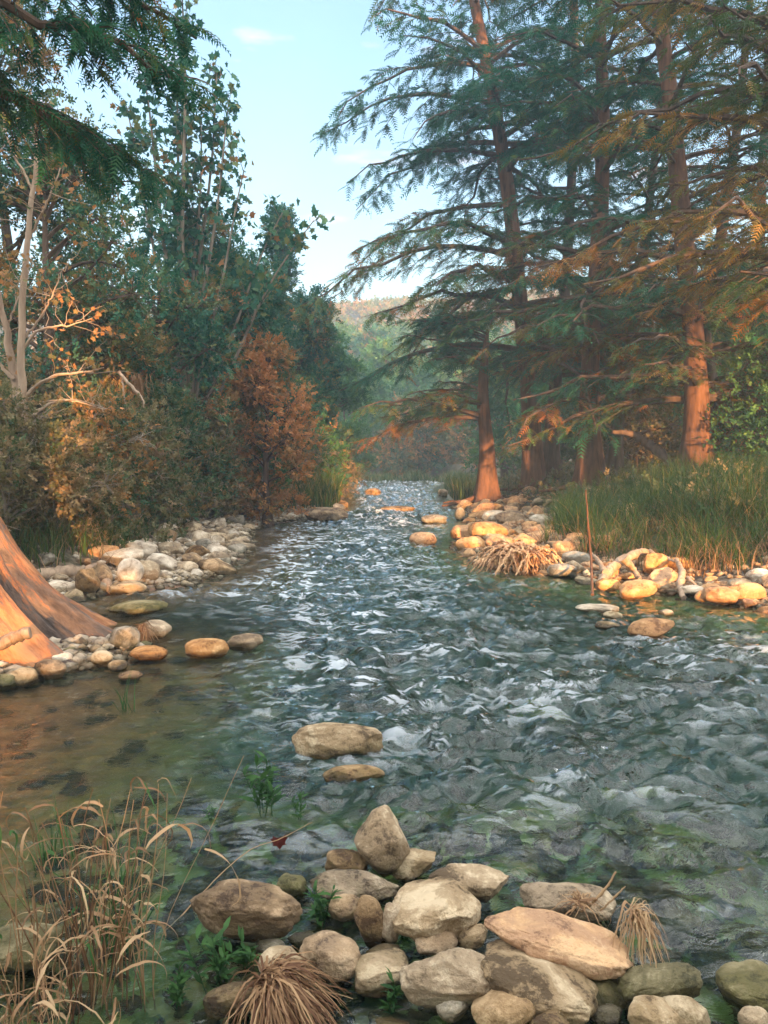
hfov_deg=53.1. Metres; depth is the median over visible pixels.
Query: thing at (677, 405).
tree
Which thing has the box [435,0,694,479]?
cypress tree
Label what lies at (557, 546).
river rock
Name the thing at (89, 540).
dry grass
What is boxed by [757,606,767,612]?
river rock
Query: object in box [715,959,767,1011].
river rock
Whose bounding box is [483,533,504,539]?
river rock
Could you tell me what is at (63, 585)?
river rock
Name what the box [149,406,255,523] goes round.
shrub
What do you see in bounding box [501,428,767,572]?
tall grass
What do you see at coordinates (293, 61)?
sky
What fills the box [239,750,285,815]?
water weed
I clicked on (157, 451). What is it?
flood debris
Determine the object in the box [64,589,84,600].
river rock
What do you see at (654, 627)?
river rock
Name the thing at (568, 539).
river rock
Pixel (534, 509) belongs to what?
river rock
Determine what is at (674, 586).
gravel
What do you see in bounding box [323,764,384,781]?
river rock
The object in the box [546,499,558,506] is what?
river rock
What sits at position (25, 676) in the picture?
river rock
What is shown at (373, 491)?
river rock
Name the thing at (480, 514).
river rock
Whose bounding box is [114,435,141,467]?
flood debris
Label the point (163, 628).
river rock
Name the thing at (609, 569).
exposed root
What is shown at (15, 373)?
bare tree
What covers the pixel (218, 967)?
water weed
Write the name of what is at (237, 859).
reed stalk
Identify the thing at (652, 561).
river rock
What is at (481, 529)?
river rock
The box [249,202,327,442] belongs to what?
tree
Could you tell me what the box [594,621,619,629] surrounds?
river rock
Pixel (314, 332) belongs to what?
tree
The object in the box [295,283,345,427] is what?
tree
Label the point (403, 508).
river rock
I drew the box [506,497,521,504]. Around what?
river rock
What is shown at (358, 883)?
river rock
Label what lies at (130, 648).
gravel
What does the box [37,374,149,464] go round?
shrub
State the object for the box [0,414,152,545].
shrub
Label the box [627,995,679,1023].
river rock
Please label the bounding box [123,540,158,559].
river rock
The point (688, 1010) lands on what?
river rock
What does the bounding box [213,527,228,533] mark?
river rock
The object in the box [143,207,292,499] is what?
tree
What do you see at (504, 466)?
tree
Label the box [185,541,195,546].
river rock
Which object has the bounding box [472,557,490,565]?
river rock
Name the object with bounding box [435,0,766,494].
cypress tree
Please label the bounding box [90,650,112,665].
river rock
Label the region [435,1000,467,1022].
river rock
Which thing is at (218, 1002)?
river rock
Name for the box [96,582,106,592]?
river rock
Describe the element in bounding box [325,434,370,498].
shrub
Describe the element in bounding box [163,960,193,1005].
water weed
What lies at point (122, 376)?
dead branch
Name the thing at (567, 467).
undergrowth
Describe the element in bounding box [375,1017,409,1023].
river rock
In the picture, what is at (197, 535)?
river rock
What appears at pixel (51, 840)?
grass tuft
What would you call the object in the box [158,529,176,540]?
river rock
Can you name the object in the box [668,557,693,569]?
river rock
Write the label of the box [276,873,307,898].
river rock
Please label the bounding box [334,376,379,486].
tree
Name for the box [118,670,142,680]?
river rock
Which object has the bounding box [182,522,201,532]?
river rock
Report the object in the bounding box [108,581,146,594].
river rock
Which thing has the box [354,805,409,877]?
river rock
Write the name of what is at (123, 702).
grass tuft
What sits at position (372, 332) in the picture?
tree
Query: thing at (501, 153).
cypress tree
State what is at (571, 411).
tree
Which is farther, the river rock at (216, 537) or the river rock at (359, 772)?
the river rock at (216, 537)
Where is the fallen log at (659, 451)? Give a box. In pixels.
[612,427,674,470]
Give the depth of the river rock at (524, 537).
14.22 m
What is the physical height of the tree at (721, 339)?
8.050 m
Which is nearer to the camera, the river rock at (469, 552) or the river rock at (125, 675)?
the river rock at (125, 675)
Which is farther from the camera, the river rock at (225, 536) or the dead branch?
the river rock at (225, 536)
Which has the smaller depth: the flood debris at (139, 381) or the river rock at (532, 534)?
the flood debris at (139, 381)
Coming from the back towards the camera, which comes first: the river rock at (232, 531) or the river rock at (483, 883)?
the river rock at (232, 531)
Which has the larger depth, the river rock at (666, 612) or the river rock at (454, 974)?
the river rock at (666, 612)
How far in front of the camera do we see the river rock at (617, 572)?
10.98 m
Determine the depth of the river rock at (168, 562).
11.36 m
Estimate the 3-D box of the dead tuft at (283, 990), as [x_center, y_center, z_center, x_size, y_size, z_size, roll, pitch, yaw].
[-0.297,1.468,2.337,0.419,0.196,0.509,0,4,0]
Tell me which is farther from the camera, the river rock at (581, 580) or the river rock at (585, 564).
the river rock at (585, 564)
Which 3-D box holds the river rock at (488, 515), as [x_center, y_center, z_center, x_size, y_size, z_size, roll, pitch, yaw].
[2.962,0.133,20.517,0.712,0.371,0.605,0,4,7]
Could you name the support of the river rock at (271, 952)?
on the river water
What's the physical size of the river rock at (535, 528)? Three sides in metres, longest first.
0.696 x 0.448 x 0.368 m
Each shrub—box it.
[0,358,88,494]
[0,370,105,546]
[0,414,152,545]
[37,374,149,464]
[43,374,174,538]
[78,340,202,407]
[84,393,198,526]
[124,379,236,530]
[146,329,228,394]
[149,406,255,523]
[177,391,294,517]
[210,416,302,512]
[260,410,334,502]
[289,419,349,494]
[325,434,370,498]
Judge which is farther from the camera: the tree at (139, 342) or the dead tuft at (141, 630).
the tree at (139, 342)
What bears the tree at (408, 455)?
on the ground at (70, 559)
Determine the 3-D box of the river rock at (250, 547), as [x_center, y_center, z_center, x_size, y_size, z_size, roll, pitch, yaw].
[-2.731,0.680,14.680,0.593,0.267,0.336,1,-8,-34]
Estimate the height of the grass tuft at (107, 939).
0.555 m
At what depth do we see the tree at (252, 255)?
24.46 m
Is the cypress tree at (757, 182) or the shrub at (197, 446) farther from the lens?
the cypress tree at (757, 182)
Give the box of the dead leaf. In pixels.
[270,835,287,848]
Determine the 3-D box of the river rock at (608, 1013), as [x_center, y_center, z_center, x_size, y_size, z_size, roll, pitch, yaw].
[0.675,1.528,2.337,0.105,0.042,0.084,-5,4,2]
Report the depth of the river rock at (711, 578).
10.25 m
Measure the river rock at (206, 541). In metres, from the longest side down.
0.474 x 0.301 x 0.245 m
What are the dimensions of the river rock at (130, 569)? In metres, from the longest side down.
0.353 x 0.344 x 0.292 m
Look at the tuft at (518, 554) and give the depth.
11.66 m
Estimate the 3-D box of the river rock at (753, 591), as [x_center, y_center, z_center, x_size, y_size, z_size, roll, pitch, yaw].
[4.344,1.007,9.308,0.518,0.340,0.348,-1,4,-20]
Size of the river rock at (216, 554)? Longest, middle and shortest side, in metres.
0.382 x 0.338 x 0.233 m
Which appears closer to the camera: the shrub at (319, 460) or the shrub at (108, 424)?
the shrub at (108, 424)
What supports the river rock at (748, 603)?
on the ground at (70, 559)
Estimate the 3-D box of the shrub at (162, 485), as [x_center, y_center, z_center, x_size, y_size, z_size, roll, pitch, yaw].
[-4.893,-0.914,15.130,2.379,2.851,2.739,-1,4,-17]
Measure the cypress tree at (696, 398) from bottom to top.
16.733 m
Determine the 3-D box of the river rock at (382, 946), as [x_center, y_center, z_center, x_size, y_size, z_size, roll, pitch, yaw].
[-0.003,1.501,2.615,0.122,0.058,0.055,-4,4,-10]
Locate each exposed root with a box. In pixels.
[592,548,654,589]
[667,556,697,598]
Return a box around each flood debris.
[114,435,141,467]
[121,373,154,404]
[144,441,180,473]
[242,396,260,415]
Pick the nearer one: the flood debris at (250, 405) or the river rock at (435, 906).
the river rock at (435, 906)
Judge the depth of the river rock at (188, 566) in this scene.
11.50 m
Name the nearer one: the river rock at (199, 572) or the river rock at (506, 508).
the river rock at (199, 572)
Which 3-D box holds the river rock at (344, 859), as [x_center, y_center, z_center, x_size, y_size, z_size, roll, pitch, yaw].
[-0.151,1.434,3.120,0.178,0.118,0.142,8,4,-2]
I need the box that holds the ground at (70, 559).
[0,307,767,656]
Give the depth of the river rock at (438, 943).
2.54 m
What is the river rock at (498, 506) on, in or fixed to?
in the river water
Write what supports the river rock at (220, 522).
on the ground at (70, 559)
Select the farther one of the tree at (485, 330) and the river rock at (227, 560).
the tree at (485, 330)
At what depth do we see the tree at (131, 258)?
14.03 m
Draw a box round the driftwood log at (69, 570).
[37,562,113,592]
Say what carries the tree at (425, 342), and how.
on the ground at (70, 559)
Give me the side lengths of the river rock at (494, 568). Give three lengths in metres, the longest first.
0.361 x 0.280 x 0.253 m
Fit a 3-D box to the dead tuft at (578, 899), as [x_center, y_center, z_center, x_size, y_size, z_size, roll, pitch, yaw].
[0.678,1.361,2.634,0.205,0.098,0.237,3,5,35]
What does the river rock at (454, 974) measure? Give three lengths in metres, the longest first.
0.353 x 0.179 x 0.159 m
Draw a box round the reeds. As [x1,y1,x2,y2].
[276,467,518,509]
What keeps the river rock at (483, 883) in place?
on the river water
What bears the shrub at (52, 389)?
on the ground at (70, 559)
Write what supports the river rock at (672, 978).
on the river water
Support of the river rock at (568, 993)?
on the river water
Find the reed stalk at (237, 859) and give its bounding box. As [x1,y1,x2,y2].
[181,822,311,915]
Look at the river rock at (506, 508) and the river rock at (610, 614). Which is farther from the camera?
the river rock at (506, 508)
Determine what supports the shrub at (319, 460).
on the ground at (70, 559)
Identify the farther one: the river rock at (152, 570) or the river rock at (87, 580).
the river rock at (152, 570)
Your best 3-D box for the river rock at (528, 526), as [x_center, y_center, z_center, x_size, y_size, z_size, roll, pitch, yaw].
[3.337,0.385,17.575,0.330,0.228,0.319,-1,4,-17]
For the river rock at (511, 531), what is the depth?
16.36 m
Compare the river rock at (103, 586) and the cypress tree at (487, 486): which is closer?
the river rock at (103, 586)
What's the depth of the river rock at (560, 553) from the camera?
12.66 m
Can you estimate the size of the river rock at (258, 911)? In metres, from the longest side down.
0.420 x 0.202 x 0.189 m
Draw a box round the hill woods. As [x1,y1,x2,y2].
[0,288,667,433]
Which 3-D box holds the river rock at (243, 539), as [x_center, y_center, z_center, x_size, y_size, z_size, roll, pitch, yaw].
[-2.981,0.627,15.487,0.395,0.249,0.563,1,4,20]
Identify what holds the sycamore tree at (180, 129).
on the ground at (70, 559)
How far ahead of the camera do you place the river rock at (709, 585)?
9.78 m
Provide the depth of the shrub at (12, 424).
10.49 m
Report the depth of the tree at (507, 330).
88.16 m
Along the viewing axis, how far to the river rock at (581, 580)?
10.78 m
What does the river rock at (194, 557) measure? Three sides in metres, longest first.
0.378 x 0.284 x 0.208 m
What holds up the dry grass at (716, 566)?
on the ground at (70, 559)
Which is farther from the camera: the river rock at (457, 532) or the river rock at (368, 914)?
the river rock at (457, 532)
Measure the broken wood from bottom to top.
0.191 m
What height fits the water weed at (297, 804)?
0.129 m
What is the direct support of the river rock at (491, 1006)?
on the river rock at (568, 993)
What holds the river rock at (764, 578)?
on the ground at (70, 559)
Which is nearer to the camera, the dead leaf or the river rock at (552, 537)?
the dead leaf
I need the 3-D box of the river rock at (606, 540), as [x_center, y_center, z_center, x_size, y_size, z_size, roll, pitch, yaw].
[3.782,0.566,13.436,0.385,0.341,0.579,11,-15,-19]
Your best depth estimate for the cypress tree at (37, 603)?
7.32 m
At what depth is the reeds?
30.85 m
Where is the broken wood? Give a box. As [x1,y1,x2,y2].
[0,627,31,649]
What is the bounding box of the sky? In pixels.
[0,0,767,305]
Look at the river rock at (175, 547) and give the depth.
12.98 m
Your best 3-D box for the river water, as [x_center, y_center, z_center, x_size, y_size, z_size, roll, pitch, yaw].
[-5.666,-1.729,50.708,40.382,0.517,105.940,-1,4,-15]
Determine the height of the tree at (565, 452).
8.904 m
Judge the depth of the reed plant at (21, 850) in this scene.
2.61 m
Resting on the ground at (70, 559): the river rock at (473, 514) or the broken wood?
the river rock at (473, 514)
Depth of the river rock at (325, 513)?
21.52 m
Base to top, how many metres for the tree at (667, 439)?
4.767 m
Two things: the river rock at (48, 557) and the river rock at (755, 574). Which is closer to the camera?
the river rock at (755, 574)
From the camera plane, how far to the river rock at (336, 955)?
2.48 m
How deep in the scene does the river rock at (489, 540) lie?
14.23 m
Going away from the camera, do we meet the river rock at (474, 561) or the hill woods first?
the river rock at (474, 561)
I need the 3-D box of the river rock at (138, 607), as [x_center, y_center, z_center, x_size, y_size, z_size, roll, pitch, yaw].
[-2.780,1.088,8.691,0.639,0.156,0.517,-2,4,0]
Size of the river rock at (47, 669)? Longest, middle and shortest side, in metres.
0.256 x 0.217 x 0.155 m
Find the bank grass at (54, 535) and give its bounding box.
[1,484,226,572]
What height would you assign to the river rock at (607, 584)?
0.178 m
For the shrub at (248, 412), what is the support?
on the ground at (70, 559)
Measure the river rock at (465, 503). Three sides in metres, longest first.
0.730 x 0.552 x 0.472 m
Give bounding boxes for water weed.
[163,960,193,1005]
[174,916,245,988]
[202,806,219,818]
[230,925,261,969]
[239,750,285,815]
[284,791,308,818]
[302,879,342,926]
[378,967,403,1013]
[398,934,411,942]
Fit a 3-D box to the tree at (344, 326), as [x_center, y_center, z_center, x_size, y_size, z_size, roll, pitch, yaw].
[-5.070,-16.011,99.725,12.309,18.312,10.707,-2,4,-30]
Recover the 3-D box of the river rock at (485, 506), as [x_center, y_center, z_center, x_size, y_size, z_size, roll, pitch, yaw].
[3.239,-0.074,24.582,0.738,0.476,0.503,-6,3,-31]
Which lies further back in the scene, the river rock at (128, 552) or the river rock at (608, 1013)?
the river rock at (128, 552)
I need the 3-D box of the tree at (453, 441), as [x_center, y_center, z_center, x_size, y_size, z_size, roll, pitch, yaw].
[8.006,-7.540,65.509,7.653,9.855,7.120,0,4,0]
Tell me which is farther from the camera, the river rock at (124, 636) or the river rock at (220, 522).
the river rock at (220, 522)
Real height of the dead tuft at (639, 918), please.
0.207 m
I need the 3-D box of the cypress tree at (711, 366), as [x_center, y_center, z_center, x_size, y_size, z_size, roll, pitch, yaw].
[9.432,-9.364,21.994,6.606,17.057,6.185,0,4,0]
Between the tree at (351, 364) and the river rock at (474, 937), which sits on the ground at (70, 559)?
the tree at (351, 364)
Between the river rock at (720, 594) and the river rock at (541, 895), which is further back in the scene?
the river rock at (720, 594)
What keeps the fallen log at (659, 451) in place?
on the ground at (70, 559)
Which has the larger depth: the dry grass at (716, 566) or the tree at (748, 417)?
the tree at (748, 417)
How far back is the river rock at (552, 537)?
14.33 m
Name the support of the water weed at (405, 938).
on the river water
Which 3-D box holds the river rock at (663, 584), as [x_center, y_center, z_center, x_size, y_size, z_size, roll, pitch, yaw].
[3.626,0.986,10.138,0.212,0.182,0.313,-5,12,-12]
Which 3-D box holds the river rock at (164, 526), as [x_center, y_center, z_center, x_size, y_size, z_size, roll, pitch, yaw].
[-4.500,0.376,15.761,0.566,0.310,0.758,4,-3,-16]
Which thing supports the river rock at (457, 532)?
in the river water
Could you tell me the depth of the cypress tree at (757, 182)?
29.11 m
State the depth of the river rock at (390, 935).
2.63 m
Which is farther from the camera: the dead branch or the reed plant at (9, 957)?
the dead branch
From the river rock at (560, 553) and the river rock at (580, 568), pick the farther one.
the river rock at (560, 553)
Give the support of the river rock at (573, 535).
on the ground at (70, 559)
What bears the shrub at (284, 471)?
on the ground at (70, 559)
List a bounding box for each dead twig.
[42,399,104,408]
[572,871,625,912]
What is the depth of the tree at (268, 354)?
20.07 m
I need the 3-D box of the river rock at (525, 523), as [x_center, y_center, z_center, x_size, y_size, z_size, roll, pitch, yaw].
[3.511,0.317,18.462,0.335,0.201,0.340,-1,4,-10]
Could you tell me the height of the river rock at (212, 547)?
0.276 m
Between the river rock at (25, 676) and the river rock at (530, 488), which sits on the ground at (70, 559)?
the river rock at (530, 488)
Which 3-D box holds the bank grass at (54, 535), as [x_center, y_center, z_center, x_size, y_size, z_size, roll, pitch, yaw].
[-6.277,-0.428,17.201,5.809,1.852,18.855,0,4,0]
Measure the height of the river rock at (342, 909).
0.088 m
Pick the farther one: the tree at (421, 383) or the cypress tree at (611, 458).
the tree at (421, 383)
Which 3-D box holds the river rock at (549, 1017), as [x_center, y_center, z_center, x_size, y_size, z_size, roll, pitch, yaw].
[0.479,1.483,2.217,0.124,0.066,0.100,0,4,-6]
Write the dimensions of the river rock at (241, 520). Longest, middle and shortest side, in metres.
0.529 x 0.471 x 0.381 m
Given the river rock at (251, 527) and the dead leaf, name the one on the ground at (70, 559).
the river rock at (251, 527)
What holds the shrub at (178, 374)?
on the ground at (70, 559)
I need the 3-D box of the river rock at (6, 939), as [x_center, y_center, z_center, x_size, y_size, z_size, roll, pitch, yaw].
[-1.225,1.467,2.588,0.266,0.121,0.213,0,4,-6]
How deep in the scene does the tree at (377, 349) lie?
78.11 m
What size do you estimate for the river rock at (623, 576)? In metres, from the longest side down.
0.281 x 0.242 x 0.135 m
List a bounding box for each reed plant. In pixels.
[0,779,210,979]
[0,789,102,1023]
[0,927,166,1023]
[28,756,243,1012]
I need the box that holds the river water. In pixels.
[0,480,767,1023]
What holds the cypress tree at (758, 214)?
on the ground at (70, 559)
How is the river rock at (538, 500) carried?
on the ground at (70, 559)
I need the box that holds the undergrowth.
[6,455,767,553]
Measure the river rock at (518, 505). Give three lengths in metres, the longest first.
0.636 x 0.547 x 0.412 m
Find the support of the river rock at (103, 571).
on the ground at (70, 559)
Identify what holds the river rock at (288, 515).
in the river water
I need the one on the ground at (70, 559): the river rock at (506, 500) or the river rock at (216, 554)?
the river rock at (506, 500)
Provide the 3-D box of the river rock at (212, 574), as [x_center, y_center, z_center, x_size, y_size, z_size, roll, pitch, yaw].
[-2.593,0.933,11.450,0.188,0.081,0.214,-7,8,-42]
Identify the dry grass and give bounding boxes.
[9,494,220,577]
[520,466,767,580]
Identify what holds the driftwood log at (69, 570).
on the ground at (70, 559)
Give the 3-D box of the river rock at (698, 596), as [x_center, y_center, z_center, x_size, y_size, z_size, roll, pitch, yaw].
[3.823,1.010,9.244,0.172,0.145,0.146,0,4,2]
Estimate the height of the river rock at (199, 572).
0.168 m
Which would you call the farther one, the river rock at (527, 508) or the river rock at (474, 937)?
the river rock at (527, 508)
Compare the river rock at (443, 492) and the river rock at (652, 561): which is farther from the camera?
the river rock at (443, 492)
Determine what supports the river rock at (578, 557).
on the ground at (70, 559)
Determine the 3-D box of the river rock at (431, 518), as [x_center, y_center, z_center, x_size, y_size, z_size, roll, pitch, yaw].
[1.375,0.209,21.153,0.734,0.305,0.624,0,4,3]
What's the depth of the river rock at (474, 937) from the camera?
2.57 m
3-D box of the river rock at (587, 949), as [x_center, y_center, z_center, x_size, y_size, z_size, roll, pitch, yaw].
[0.559,1.385,2.483,0.482,0.125,0.217,11,5,6]
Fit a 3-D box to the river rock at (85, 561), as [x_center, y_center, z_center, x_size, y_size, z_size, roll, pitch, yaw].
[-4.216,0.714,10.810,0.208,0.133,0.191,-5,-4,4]
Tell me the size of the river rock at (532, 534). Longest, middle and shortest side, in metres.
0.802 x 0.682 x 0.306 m
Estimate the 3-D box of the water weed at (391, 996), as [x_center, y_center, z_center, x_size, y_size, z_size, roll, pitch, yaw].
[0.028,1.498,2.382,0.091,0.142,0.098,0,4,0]
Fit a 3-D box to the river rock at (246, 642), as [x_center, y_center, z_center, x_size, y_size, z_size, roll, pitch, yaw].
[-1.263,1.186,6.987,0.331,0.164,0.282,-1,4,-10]
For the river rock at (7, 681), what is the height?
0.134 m
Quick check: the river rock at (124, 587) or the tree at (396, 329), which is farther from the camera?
the tree at (396, 329)
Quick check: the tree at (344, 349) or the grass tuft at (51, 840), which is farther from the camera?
the tree at (344, 349)
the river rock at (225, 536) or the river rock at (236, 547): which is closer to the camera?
the river rock at (236, 547)
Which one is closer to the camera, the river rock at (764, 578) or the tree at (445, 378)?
the river rock at (764, 578)
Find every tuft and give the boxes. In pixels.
[6,792,95,868]
[24,804,187,952]
[111,668,135,709]
[136,620,162,644]
[222,945,352,1023]
[465,538,562,576]
[551,888,607,926]
[609,897,670,967]
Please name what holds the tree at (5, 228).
on the ground at (70, 559)
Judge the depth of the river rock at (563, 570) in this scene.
11.19 m
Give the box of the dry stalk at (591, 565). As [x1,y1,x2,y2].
[585,490,593,595]
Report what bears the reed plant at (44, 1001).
on the ground at (70, 559)
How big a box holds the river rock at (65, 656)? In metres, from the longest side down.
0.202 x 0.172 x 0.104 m
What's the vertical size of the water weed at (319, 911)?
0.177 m
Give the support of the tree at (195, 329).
on the ground at (70, 559)
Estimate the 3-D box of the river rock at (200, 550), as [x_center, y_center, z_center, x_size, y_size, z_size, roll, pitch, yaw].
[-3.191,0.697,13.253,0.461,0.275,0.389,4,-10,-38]
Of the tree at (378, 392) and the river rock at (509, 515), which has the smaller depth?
the river rock at (509, 515)
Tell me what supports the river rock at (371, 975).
on the river water
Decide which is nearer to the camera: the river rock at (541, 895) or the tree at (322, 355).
the river rock at (541, 895)
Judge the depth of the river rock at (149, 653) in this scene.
6.55 m
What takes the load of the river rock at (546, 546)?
on the ground at (70, 559)
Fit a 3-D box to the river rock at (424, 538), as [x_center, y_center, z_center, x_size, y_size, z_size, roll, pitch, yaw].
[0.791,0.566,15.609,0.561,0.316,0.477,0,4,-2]
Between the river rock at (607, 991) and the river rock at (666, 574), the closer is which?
the river rock at (607, 991)
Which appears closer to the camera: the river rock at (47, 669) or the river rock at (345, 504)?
the river rock at (47, 669)
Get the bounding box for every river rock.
[0,674,16,690]
[0,922,62,974]
[8,667,38,686]
[34,659,66,679]
[37,552,56,564]
[49,580,74,590]
[52,573,68,580]
[52,651,72,660]
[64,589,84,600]
[75,568,100,593]
[76,558,90,565]
[87,545,118,557]
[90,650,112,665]
[92,563,112,580]
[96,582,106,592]
[101,547,144,566]
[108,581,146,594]
[108,600,167,615]
[108,660,128,671]
[109,626,139,648]
[117,558,143,581]
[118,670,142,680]
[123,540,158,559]
[129,645,167,660]
[140,560,160,580]
[142,620,171,639]
[146,553,177,570]
[155,523,178,533]
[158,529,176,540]
[158,542,183,553]
[177,561,198,571]
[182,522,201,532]
[182,553,202,562]
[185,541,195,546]
[185,545,210,555]
[185,638,228,658]
[189,530,210,541]
[190,879,302,942]
[191,569,203,576]
[195,538,211,545]
[197,558,237,574]
[203,980,256,1019]
[204,572,214,576]
[206,551,231,558]
[207,543,227,552]
[209,532,229,540]
[210,535,224,540]
[213,517,225,526]
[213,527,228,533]
[220,558,230,563]
[226,515,244,524]
[226,541,255,550]
[227,533,238,538]
[227,537,248,542]
[227,633,262,650]
[228,529,238,533]
[228,544,246,551]
[243,524,255,530]
[256,938,285,956]
[258,945,301,972]
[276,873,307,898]
[283,512,300,518]
[287,931,314,947]
[292,722,382,759]
[299,930,360,983]
[302,507,348,520]
[310,869,398,902]
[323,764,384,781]
[325,849,368,870]
[328,893,358,921]
[338,501,347,508]
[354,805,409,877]
[354,895,384,947]
[354,947,408,997]
[365,488,380,494]
[366,943,399,952]
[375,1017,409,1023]
[380,506,414,510]
[382,902,400,943]
[391,848,435,880]
[392,876,480,941]
[399,947,490,1009]
[409,532,436,544]
[415,931,457,954]
[421,514,446,523]
[427,863,508,902]
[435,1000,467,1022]
[438,489,447,496]
[450,525,469,540]
[455,507,464,520]
[456,499,473,509]
[456,536,485,549]
[457,924,487,950]
[461,517,475,522]
[461,548,476,556]
[467,521,508,538]
[468,510,484,517]
[471,989,535,1023]
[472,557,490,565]
[473,502,494,510]
[477,510,489,518]
[481,939,597,1023]
[482,510,502,521]
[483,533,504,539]
[484,535,512,546]
[484,906,632,980]
[490,560,503,569]
[494,504,502,509]
[494,510,528,523]
[495,499,503,503]
[502,495,527,503]
[502,502,521,510]
[504,506,517,510]
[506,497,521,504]
[507,528,518,536]
[512,533,540,544]
[519,882,616,922]
[522,486,536,493]
[522,506,531,511]
[522,521,536,525]
[523,524,534,529]
[523,524,545,533]
[526,529,560,540]
[527,505,543,514]
[528,557,553,569]
[529,514,551,524]
[529,1011,569,1023]
[532,496,549,505]
[534,570,547,575]
[537,544,550,547]
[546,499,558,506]
[546,563,576,578]
[549,532,563,540]
[552,541,587,552]
[553,550,567,557]
[562,551,589,563]
[563,538,576,541]
[565,560,585,572]
[566,532,583,541]
[574,576,596,583]
[575,604,619,612]
[581,562,598,569]
[590,978,626,1009]
[591,534,614,548]
[591,1003,622,1023]
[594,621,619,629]
[595,578,620,591]
[600,569,620,576]
[603,611,622,618]
[617,962,702,1010]
[618,579,658,599]
[619,573,634,580]
[627,618,674,637]
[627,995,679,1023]
[643,553,668,573]
[647,567,677,581]
[651,579,670,588]
[658,609,673,615]
[663,995,710,1023]
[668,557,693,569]
[680,585,703,594]
[694,590,705,601]
[702,583,718,587]
[702,586,739,603]
[704,576,717,581]
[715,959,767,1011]
[727,578,752,585]
[727,582,766,604]
[737,1006,767,1023]
[742,599,757,607]
[746,568,767,584]
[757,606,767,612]
[761,574,767,587]
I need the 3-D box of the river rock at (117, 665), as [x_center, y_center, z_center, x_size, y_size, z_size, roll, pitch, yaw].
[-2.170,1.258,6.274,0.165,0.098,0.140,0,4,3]
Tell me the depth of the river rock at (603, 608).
8.63 m
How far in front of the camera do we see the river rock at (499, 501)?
27.33 m
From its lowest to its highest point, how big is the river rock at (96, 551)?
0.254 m
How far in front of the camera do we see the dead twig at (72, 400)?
10.82 m
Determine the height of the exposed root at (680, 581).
0.398 m
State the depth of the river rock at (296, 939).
2.68 m
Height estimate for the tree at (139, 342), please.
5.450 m
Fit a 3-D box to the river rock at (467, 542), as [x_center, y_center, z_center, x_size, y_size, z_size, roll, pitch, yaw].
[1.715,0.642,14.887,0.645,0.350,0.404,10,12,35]
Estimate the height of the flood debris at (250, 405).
0.624 m
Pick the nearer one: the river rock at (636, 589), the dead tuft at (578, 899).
the dead tuft at (578, 899)
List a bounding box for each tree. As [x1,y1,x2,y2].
[0,0,134,391]
[0,0,233,669]
[0,78,137,481]
[0,83,178,465]
[0,261,197,428]
[16,165,175,310]
[59,246,249,506]
[96,0,334,506]
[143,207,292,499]
[202,241,328,455]
[213,327,333,525]
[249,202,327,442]
[258,284,356,484]
[290,0,735,494]
[294,329,373,484]
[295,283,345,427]
[297,326,356,427]
[331,358,393,475]
[334,319,387,409]
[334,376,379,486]
[343,321,413,448]
[348,313,503,506]
[352,334,422,473]
[368,391,442,477]
[373,318,430,375]
[373,356,462,472]
[400,316,464,394]
[410,333,479,463]
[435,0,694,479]
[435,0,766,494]
[435,370,512,474]
[449,338,521,477]
[454,309,502,342]
[476,322,536,458]
[494,0,767,474]
[499,333,608,469]
[540,0,767,341]
[543,323,671,459]
[553,0,755,478]
[591,0,767,448]
[599,368,683,473]
[610,313,741,469]
[656,1,767,423]
[667,244,767,455]
[692,324,767,466]
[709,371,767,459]
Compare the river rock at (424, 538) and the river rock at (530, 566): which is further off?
the river rock at (424, 538)
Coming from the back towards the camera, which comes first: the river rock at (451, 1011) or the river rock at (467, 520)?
the river rock at (467, 520)
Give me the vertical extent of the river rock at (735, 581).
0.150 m
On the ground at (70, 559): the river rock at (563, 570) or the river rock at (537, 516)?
the river rock at (537, 516)
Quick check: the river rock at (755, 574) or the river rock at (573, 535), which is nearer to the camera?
the river rock at (755, 574)
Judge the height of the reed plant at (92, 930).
0.808 m
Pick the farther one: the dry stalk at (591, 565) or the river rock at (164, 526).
the river rock at (164, 526)
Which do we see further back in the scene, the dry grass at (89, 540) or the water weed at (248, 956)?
the dry grass at (89, 540)
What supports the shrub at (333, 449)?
on the ground at (70, 559)
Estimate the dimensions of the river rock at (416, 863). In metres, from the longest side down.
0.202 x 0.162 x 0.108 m
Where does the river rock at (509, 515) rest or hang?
on the ground at (70, 559)
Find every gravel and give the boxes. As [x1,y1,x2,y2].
[0,503,307,673]
[56,641,198,882]
[450,480,767,605]
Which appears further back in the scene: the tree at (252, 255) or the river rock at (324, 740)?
the tree at (252, 255)
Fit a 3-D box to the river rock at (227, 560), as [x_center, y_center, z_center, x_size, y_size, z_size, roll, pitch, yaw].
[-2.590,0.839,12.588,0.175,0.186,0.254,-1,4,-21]
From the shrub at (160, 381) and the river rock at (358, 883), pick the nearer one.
the river rock at (358, 883)
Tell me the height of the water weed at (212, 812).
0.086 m
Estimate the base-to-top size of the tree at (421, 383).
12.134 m
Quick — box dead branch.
[117,371,144,407]
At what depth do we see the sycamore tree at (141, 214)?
22.18 m
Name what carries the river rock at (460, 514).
in the river water

